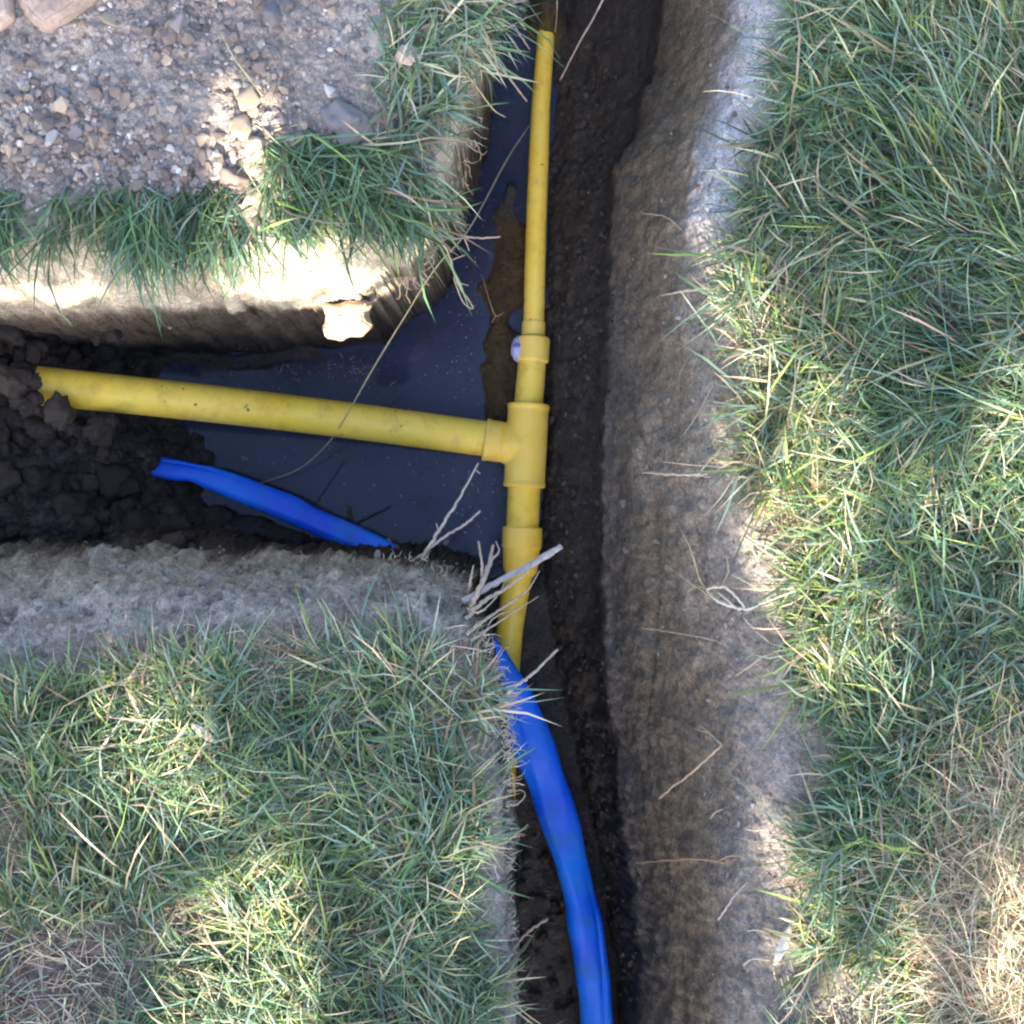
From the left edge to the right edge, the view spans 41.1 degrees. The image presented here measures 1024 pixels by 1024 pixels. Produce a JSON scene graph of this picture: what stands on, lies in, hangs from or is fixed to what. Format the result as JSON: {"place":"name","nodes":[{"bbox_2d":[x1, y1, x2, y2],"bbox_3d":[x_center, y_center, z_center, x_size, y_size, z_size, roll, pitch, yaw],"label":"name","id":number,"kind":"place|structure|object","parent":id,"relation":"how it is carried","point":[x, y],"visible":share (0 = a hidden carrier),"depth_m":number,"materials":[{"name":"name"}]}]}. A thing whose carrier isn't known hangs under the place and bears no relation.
{"place":"outdoors","nodes":[
{"label":"outdoors","id":0,"kind":"place"},
{"bbox_2d":[0,0,471,246],"bbox_3d":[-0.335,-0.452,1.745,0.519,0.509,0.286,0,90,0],"label":"gravel","id":1,"kind":"structure","parent":0,"point":[54,161],"depth_m":1.50,"materials":[{"name":"grey gravel"}]},
{"bbox_2d":[0,0,15,30],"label":"rock","id":2,"kind":"object","parent":1,"relation":"on","point":[7,14],"visible":1,"depth_m":1.49,"materials":[{"name":"beige stone"}]},
{"bbox_2d":[2,154,25,162],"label":"stone","id":3,"kind":"object","parent":1,"relation":"on","point":[16,158],"visible":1,"depth_m":1.50,"materials":[{"name":"grey stone"}]},
{"bbox_2d":[23,132,36,143],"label":"stone","id":4,"kind":"object","parent":1,"relation":"on","point":[29,138],"visible":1,"depth_m":1.49,"materials":[{"name":"white stone"}]},
{"bbox_2d":[18,0,98,33],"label":"rock","id":5,"kind":"object","parent":1,"relation":"on","point":[47,16],"visible":1,"depth_m":1.48,"materials":[{"name":"beige stone"}]},
{"bbox_2d":[61,47,71,53],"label":"pebble","id":6,"kind":"object","parent":1,"relation":"on","point":[67,50],"visible":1,"depth_m":1.50,"materials":[{"name":"stone"}]},
{"bbox_2d":[99,11,120,27],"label":"stone","id":7,"kind":"object","parent":1,"relation":"on","point":[108,18],"visible":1,"depth_m":1.50,"materials":[{"name":"beige stone"}]},
{"bbox_2d":[169,9,186,33],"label":"stone","id":8,"kind":"object","parent":1,"relation":"on","point":[177,23],"visible":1,"depth_m":1.49,"materials":[{"name":"grey stone"}]},
{"bbox_2d":[181,122,191,135],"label":"stone","id":9,"kind":"object","parent":1,"relation":"on","point":[186,129],"visible":1,"depth_m":1.49,"materials":[{"name":"grey stone"}]},
{"bbox_2d":[197,149,206,165],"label":"stone","id":10,"kind":"object","parent":1,"relation":"on","point":[201,156],"visible":1,"depth_m":1.50,"materials":[{"name":"beige stone"}]},
{"bbox_2d":[211,147,224,158],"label":"stone","id":11,"kind":"object","parent":1,"relation":"on","point":[216,152],"visible":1,"depth_m":1.49,"materials":[{"name":"white stone"}]},
{"bbox_2d":[219,167,251,192],"bbox_3d":[-0.303,-0.366,1.496,0.034,0.023,0.027,26,90,0],"label":"clod","id":12,"kind":"object","parent":1,"relation":"on","point":[230,178],"visible":0.99,"depth_m":1.49,"materials":[{"name":"soil"}]},
{"bbox_2d":[233,46,243,53],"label":"stone","id":13,"kind":"object","parent":1,"relation":"on","point":[238,49],"visible":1,"depth_m":1.49,"materials":[{"name":"beige stone"}]},
{"bbox_2d":[227,114,252,140],"bbox_3d":[-0.295,-0.420,1.494,0.023,0.028,0.031,-24,90,0],"label":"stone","id":14,"kind":"object","parent":1,"relation":"on","point":[240,127],"visible":1,"depth_m":1.49,"materials":[{"name":"stone"}]},
{"bbox_2d":[219,31,262,95],"bbox_3d":[-0.298,-0.489,1.486,0.005,0.020,0.084,-33,90,0],"label":"grass stem","id":15,"kind":"object","parent":1,"relation":"on","point":[242,69],"visible":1,"depth_m":1.48,"materials":[{"name":"plant"}]},
{"bbox_2d":[235,84,259,110],"bbox_3d":[-0.286,-0.453,1.499,0.034,0.019,0.023,-40,90,0],"label":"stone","id":16,"kind":"object","parent":1,"relation":"on","point":[247,98],"visible":1,"depth_m":1.49,"materials":[{"name":"stone"}]},
{"bbox_2d":[241,185,263,205],"bbox_3d":[-0.283,-0.344,1.496,0.020,0.026,0.026,15,90,0],"label":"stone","id":17,"kind":"object","parent":1,"relation":"on","point":[253,197],"visible":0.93,"depth_m":1.49,"materials":[{"name":"stone"}]},
{"bbox_2d":[244,136,264,163],"bbox_3d":[-0.282,-0.395,1.495,0.023,0.024,0.029,-10,90,0],"label":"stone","id":18,"kind":"object","parent":1,"relation":"on","point":[254,144],"visible":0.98,"depth_m":1.49,"materials":[{"name":"stone"}]},
{"bbox_2d":[262,1,281,26],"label":"stone","id":19,"kind":"object","parent":1,"relation":"on","point":[272,14],"visible":1,"depth_m":1.49,"materials":[{"name":"grey stone"}]},
{"bbox_2d":[279,194,294,204],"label":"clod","id":20,"kind":"object","parent":1,"relation":"on","point":[289,197],"visible":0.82,"depth_m":1.49,"materials":[{"name":"soil"}]},
{"bbox_2d":[324,83,335,97],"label":"pebble","id":21,"kind":"object","parent":1,"relation":"on","point":[329,90],"visible":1,"depth_m":1.49,"materials":[{"name":"white stone"}]},
{"bbox_2d":[320,98,374,145],"bbox_3d":[-0.180,-0.427,1.497,0.046,0.033,0.056,-30,90,0],"label":"stone","id":22,"kind":"object","parent":1,"relation":"on","point":[336,113],"visible":0.96,"depth_m":1.49,"materials":[{"name":"grey stone"}]},
{"bbox_2d":[462,67,505,117],"bbox_3d":[-0.033,-0.466,1.524,0.060,0.073,0.007,36,90,0],"label":"grass stem","id":23,"kind":"object","parent":1,"relation":"on","point":[478,89],"visible":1,"depth_m":1.52,"materials":[{"name":"plant"}]},
{"bbox_2d":[0,28,493,354],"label":"trench wall","id":24,"kind":"structure","parent":0,"point":[279,322],"depth_m":1.65,"materials":[{"name":"soil"}]},
{"bbox_2d":[2,117,487,310],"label":"root hairs","id":25,"kind":"object","parent":24,"relation":"on","point":[306,291],"visible":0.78,"depth_m":1.54},
{"bbox_2d":[322,299,372,341],"bbox_3d":[-0.199,-0.232,1.645,0.062,0.030,0.050,0,90,0],"label":"clod","id":26,"kind":"object","parent":24,"relation":"on","point":[344,320],"visible":0.99,"depth_m":1.63,"materials":[{"name":"soil"}]},
{"bbox_2d":[437,218,473,308],"bbox_3d":[-0.068,-0.300,1.569,0.023,0.124,0.123,-22,90,0],"label":"root","id":27,"kind":"object","parent":24,"relation":"attached to","point":[450,259],"visible":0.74,"depth_m":1.60,"materials":[{"name":"beige plant"}]},
{"bbox_2d":[450,222,500,250],"bbox_3d":[-0.054,-0.343,1.643,0.042,0.278,0.092,-31,90,0],"label":"root","id":28,"kind":"object","parent":24,"relation":"attached to","point":[457,230],"visible":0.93,"depth_m":1.54,"materials":[{"name":"beige plant"}]},
{"bbox_2d":[462,21,527,101],"bbox_3d":[-0.019,-0.517,1.576,0.083,0.169,0.006,28,90,0],"label":"twig","id":29,"kind":"object","parent":24,"relation":"on","point":[518,90],"visible":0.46,"depth_m":1.61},
{"bbox_2d":[0,526,520,1023],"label":"trench wall","id":30,"kind":"structure","parent":0,"point":[332,566],"depth_m":1.55,"materials":[{"name":"soil"}]},
{"bbox_2d":[0,526,471,687],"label":"soil crumbs","id":31,"kind":"object","parent":30,"relation":"on","point":[121,567],"visible":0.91,"depth_m":1.52,"materials":[{"name":"brown soil"}]},
{"bbox_2d":[0,565,563,1023],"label":"grass","id":32,"kind":"structure","parent":30,"relation":"on","point":[288,805],"depth_m":1.48,"materials":[{"name":"green plant"}]},
{"bbox_2d":[191,722,216,743],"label":"dead leaf","id":33,"kind":"object","parent":32,"relation":"on","point":[196,729],"visible":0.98,"depth_m":1.47,"materials":[{"name":"beige plant"}]},
{"bbox_2d":[410,463,480,563],"bbox_3d":[-0.069,0.012,1.638,0.037,0.089,0.150,35,90,0],"label":"root","id":34,"kind":"object","parent":30,"relation":"attached to","point":[431,544],"visible":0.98,"depth_m":1.62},
{"bbox_2d":[382,549,529,996],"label":"root hairs","id":35,"kind":"object","parent":30,"relation":"attached to","point":[486,644],"visible":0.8,"depth_m":1.52},
{"bbox_2d":[463,541,539,648],"bbox_3d":[-0.013,0.096,1.595,0.090,0.189,0.125,0,90,0],"label":"root tangle","id":36,"kind":"object","parent":30,"relation":"attached to","point":[471,609],"visible":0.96,"depth_m":1.54,"materials":[{"name":"beige plant"}]},
{"bbox_2d":[461,544,562,603],"bbox_3d":[0.001,0.071,1.568,0.131,0.071,0.010,-28,90,0],"label":"stick","id":37,"kind":"object","parent":30,"relation":"on","point":[546,555],"visible":1,"depth_m":1.57,"materials":[{"name":"grey wood"}]},
{"bbox_2d":[505,782,525,806],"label":"root","id":38,"kind":"object","parent":30,"relation":"attached to","point":[516,791],"visible":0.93,"depth_m":1.53,"materials":[{"name":"beige plant"}]},
{"bbox_2d":[508,824,527,839],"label":"root","id":39,"kind":"object","parent":30,"relation":"attached to","point":[516,834],"visible":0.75,"depth_m":1.52,"materials":[{"name":"beige plant"}]},
{"bbox_2d":[498,649,558,699],"bbox_3d":[0.011,0.194,1.624,0.021,0.234,0.109,41,90,0],"label":"root","id":40,"kind":"object","parent":30,"relation":"attached to","point":[530,675],"visible":0.73,"depth_m":1.55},
{"bbox_2d":[513,917,547,949],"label":"root","id":41,"kind":"object","parent":30,"relation":"attached to","point":[530,930],"visible":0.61,"depth_m":1.56,"materials":[{"name":"beige plant"}]},
{"bbox_2d":[0,0,603,336],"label":"grass","id":42,"kind":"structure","parent":0,"point":[148,238],"depth_m":1.49,"materials":[{"name":"green plant"}]},
{"bbox_2d":[394,44,420,65],"bbox_3d":[-0.114,-0.496,1.485,0.024,0.006,0.025,35,90,0],"label":"stone","id":43,"kind":"object","parent":42,"relation":"on","point":[404,60],"visible":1,"depth_m":1.49,"materials":[{"name":"beige stone"}]},
{"bbox_2d":[0,0,621,1023],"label":"trench floor","id":44,"kind":"structure","parent":0,"point":[74,472],"depth_m":1.94,"materials":[{"name":"soil"}]},
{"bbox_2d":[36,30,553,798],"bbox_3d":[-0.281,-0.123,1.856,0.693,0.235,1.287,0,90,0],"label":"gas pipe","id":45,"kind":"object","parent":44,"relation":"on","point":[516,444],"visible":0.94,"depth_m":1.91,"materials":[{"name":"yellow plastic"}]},
{"bbox_2d":[261,126,528,482],"bbox_3d":[-0.147,-0.270,1.800,0.063,0.322,0.633,38,90,0],"label":"grass stem","id":46,"kind":"object","parent":45,"relation":"on","point":[443,258],"visible":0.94,"depth_m":1.75,"materials":[{"name":"plant"}]},
{"bbox_2d":[555,0,557,32],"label":"grass stem","id":47,"kind":"object","parent":45,"relation":"on","point":[556,14],"visible":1,"depth_m":1.76,"materials":[{"name":"beige plant"}]},
{"bbox_2d":[151,457,613,1023],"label":"water pipe","id":48,"kind":"object","parent":44,"relation":"on","point":[551,793],"visible":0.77,"depth_m":1.88,"materials":[{"name":"blue plastic"}]},
{"bbox_2d":[482,277,503,322],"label":"root","id":49,"kind":"object","parent":44,"relation":"on","point":[491,305],"visible":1,"depth_m":1.95,"materials":[{"name":"plant"}]},
{"bbox_2d":[533,33,652,1013],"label":"soil crumbs","id":50,"kind":"object","parent":44,"relation":"on","point":[574,503],"visible":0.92,"depth_m":1.90,"materials":[{"name":"brown soil"}]},
{"bbox_2d":[158,2,557,578],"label":"water","id":51,"kind":"structure","parent":0,"point":[420,346],"depth_m":1.97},
{"bbox_2d":[314,461,343,505],"bbox_3d":[-0.263,-0.041,1.968,0.002,0.002,0.077,34,90,0],"label":"twig","id":52,"kind":"object","parent":51,"relation":"on","point":[329,483],"visible":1,"depth_m":1.97,"materials":[{"name":"black wood"}]},
{"bbox_2d":[213,140,493,538],"bbox_3d":[-0.213,-0.244,1.969,0.437,0.001,0.584,0,90,0],"label":"floating debris","id":53,"kind":"object","parent":51,"relation":"on","point":[360,394],"visible":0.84,"depth_m":1.97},
{"bbox_2d":[347,505,390,523],"bbox_3d":[-0.206,0.003,1.968,0.063,0.006,0.028,0,90,0],"label":"twig","id":54,"kind":"object","parent":51,"relation":"on","point":[350,517],"visible":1,"depth_m":1.97,"materials":[{"name":"black wood"}]},
{"bbox_2d":[0,1,1023,1023],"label":"ground","id":55,"kind":"structure","parent":0,"point":[498,910],"depth_m":1.50,"materials":[{"name":"soil"}]},
{"bbox_2d":[0,871,185,1023],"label":"thatch","id":56,"kind":"object","parent":55,"relation":"on","point":[17,993],"visible":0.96,"depth_m":1.49,"materials":[{"name":"beige plant"}]},
{"bbox_2d":[0,0,1023,1023],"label":"thatch","id":57,"kind":"object","parent":55,"relation":"on","point":[870,993],"visible":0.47,"depth_m":1.49,"materials":[{"name":"plant"}]},
{"bbox_2d":[511,8,529,49],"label":"twig","id":58,"kind":"object","parent":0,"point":[514,12],"visible":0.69,"depth_m":1.56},
{"bbox_2d":[537,0,798,1023],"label":"trench wall","id":59,"kind":"structure","parent":0,"point":[665,64],"depth_m":1.69,"materials":[{"name":"soil"}]},
{"bbox_2d":[1,0,846,1022],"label":"thatch","id":60,"kind":"object","parent":59,"relation":"on","point":[729,574],"visible":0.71,"depth_m":1.50,"materials":[{"name":"beige plant"}]},
{"bbox_2d":[641,213,681,230],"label":"root","id":61,"kind":"object","parent":59,"relation":"attached to","point":[676,224],"visible":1,"depth_m":1.61,"materials":[{"name":"beige plant"}]},
{"bbox_2d":[642,472,709,477],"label":"root","id":62,"kind":"object","parent":59,"relation":"attached to","point":[678,474],"visible":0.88,"depth_m":1.60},
{"bbox_2d":[641,627,720,643],"bbox_3d":[0.207,0.148,1.631,0.092,0.142,0.010,10,90,0],"label":"root","id":63,"kind":"object","parent":59,"relation":"attached to","point":[680,633],"visible":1,"depth_m":1.63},
{"bbox_2d":[579,0,786,1023],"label":"soil crumbs","id":64,"kind":"object","parent":59,"relation":"on","point":[752,804],"visible":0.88,"depth_m":1.54,"materials":[{"name":"brown soil"}]},
{"bbox_2d":[634,855,740,863],"bbox_3d":[0.208,0.418,1.650,0.122,0.225,0.009,-32,90,0],"label":"twig","id":65,"kind":"object","parent":59,"relation":"on","point":[696,858],"visible":1,"depth_m":1.62,"materials":[{"name":"brown wood"}]},
{"bbox_2d":[658,724,722,799],"bbox_3d":[0.203,0.303,1.627,0.030,0.112,0.110,33,90,0],"label":"twig","id":66,"kind":"object","parent":59,"relation":"on","point":[694,769],"visible":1,"depth_m":1.60,"materials":[{"name":"wood"}]},
{"bbox_2d":[661,286,738,319],"bbox_3d":[0.218,-0.234,1.559,0.086,0.131,0.042,4,90,0],"label":"root","id":67,"kind":"object","parent":59,"relation":"attached to","point":[690,290],"visible":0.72,"depth_m":1.55,"materials":[{"name":"beige plant"}]},
{"bbox_2d":[722,555,729,584],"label":"root","id":68,"kind":"object","parent":59,"relation":"attached to","point":[725,578],"visible":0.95,"depth_m":1.53,"materials":[{"name":"beige plant"}]},
{"bbox_2d":[706,585,757,610],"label":"root","id":69,"kind":"object","parent":59,"relation":"on","point":[725,603],"visible":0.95,"depth_m":1.54,"materials":[{"name":"beige plant"}]},
{"bbox_2d":[717,881,748,919],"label":"root","id":70,"kind":"object","parent":59,"relation":"attached to","point":[725,909],"visible":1,"depth_m":1.55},
{"bbox_2d":[745,828,762,831],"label":"root","id":71,"kind":"object","parent":59,"relation":"attached to","point":[754,829],"visible":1,"depth_m":1.52,"materials":[{"name":"beige plant"}]},
{"bbox_2d":[735,653,774,676],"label":"root","id":72,"kind":"object","parent":59,"relation":"attached to","point":[754,662],"visible":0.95,"depth_m":1.52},
{"bbox_2d":[743,958,768,965],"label":"root","id":73,"kind":"object","parent":59,"relation":"attached to","point":[754,959],"visible":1,"depth_m":1.52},
{"bbox_2d":[726,331,786,963],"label":"root hairs","id":74,"kind":"object","parent":59,"relation":"attached to","point":[783,688],"visible":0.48,"depth_m":1.51},
{"bbox_2d":[743,617,769,642],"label":"root","id":75,"kind":"object","parent":59,"relation":"attached to","point":[760,634],"visible":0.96,"depth_m":1.51,"materials":[{"name":"beige plant"}]},
{"bbox_2d":[747,929,767,933],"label":"root","id":76,"kind":"object","parent":59,"relation":"attached to","point":[758,930],"visible":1,"depth_m":1.52,"materials":[{"name":"beige plant"}]},
{"bbox_2d":[737,461,788,503],"bbox_3d":[0.270,-0.037,1.496,0.059,0.021,0.044,-16,90,0],"label":"root","id":77,"kind":"object","parent":59,"relation":"attached to","point":[755,491],"visible":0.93,"depth_m":1.49,"materials":[{"name":"beige plant"}]},
{"bbox_2d":[740,525,802,572],"bbox_3d":[0.281,0.041,1.502,0.079,0.030,0.013,35,90,0],"label":"root","id":78,"kind":"object","parent":59,"relation":"attached to","point":[750,537],"visible":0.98,"depth_m":1.49,"materials":[{"name":"beige plant"}]},
{"bbox_2d":[773,924,791,964],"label":"dead leaf","id":79,"kind":"object","parent":59,"relation":"on","point":[782,946],"visible":0.95,"depth_m":1.49,"materials":[{"name":"beige plant"}]},
{"bbox_2d":[646,0,1023,1023],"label":"grass","id":80,"kind":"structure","parent":0,"point":[844,54],"depth_m":1.47,"materials":[{"name":"green plant"}]},
{"bbox_2d":[841,648,1023,1023],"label":"dry straw","id":81,"kind":"object","parent":80,"relation":"on","point":[965,957],"visible":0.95,"depth_m":1.47,"materials":[{"name":"beige plant"}]}
]}

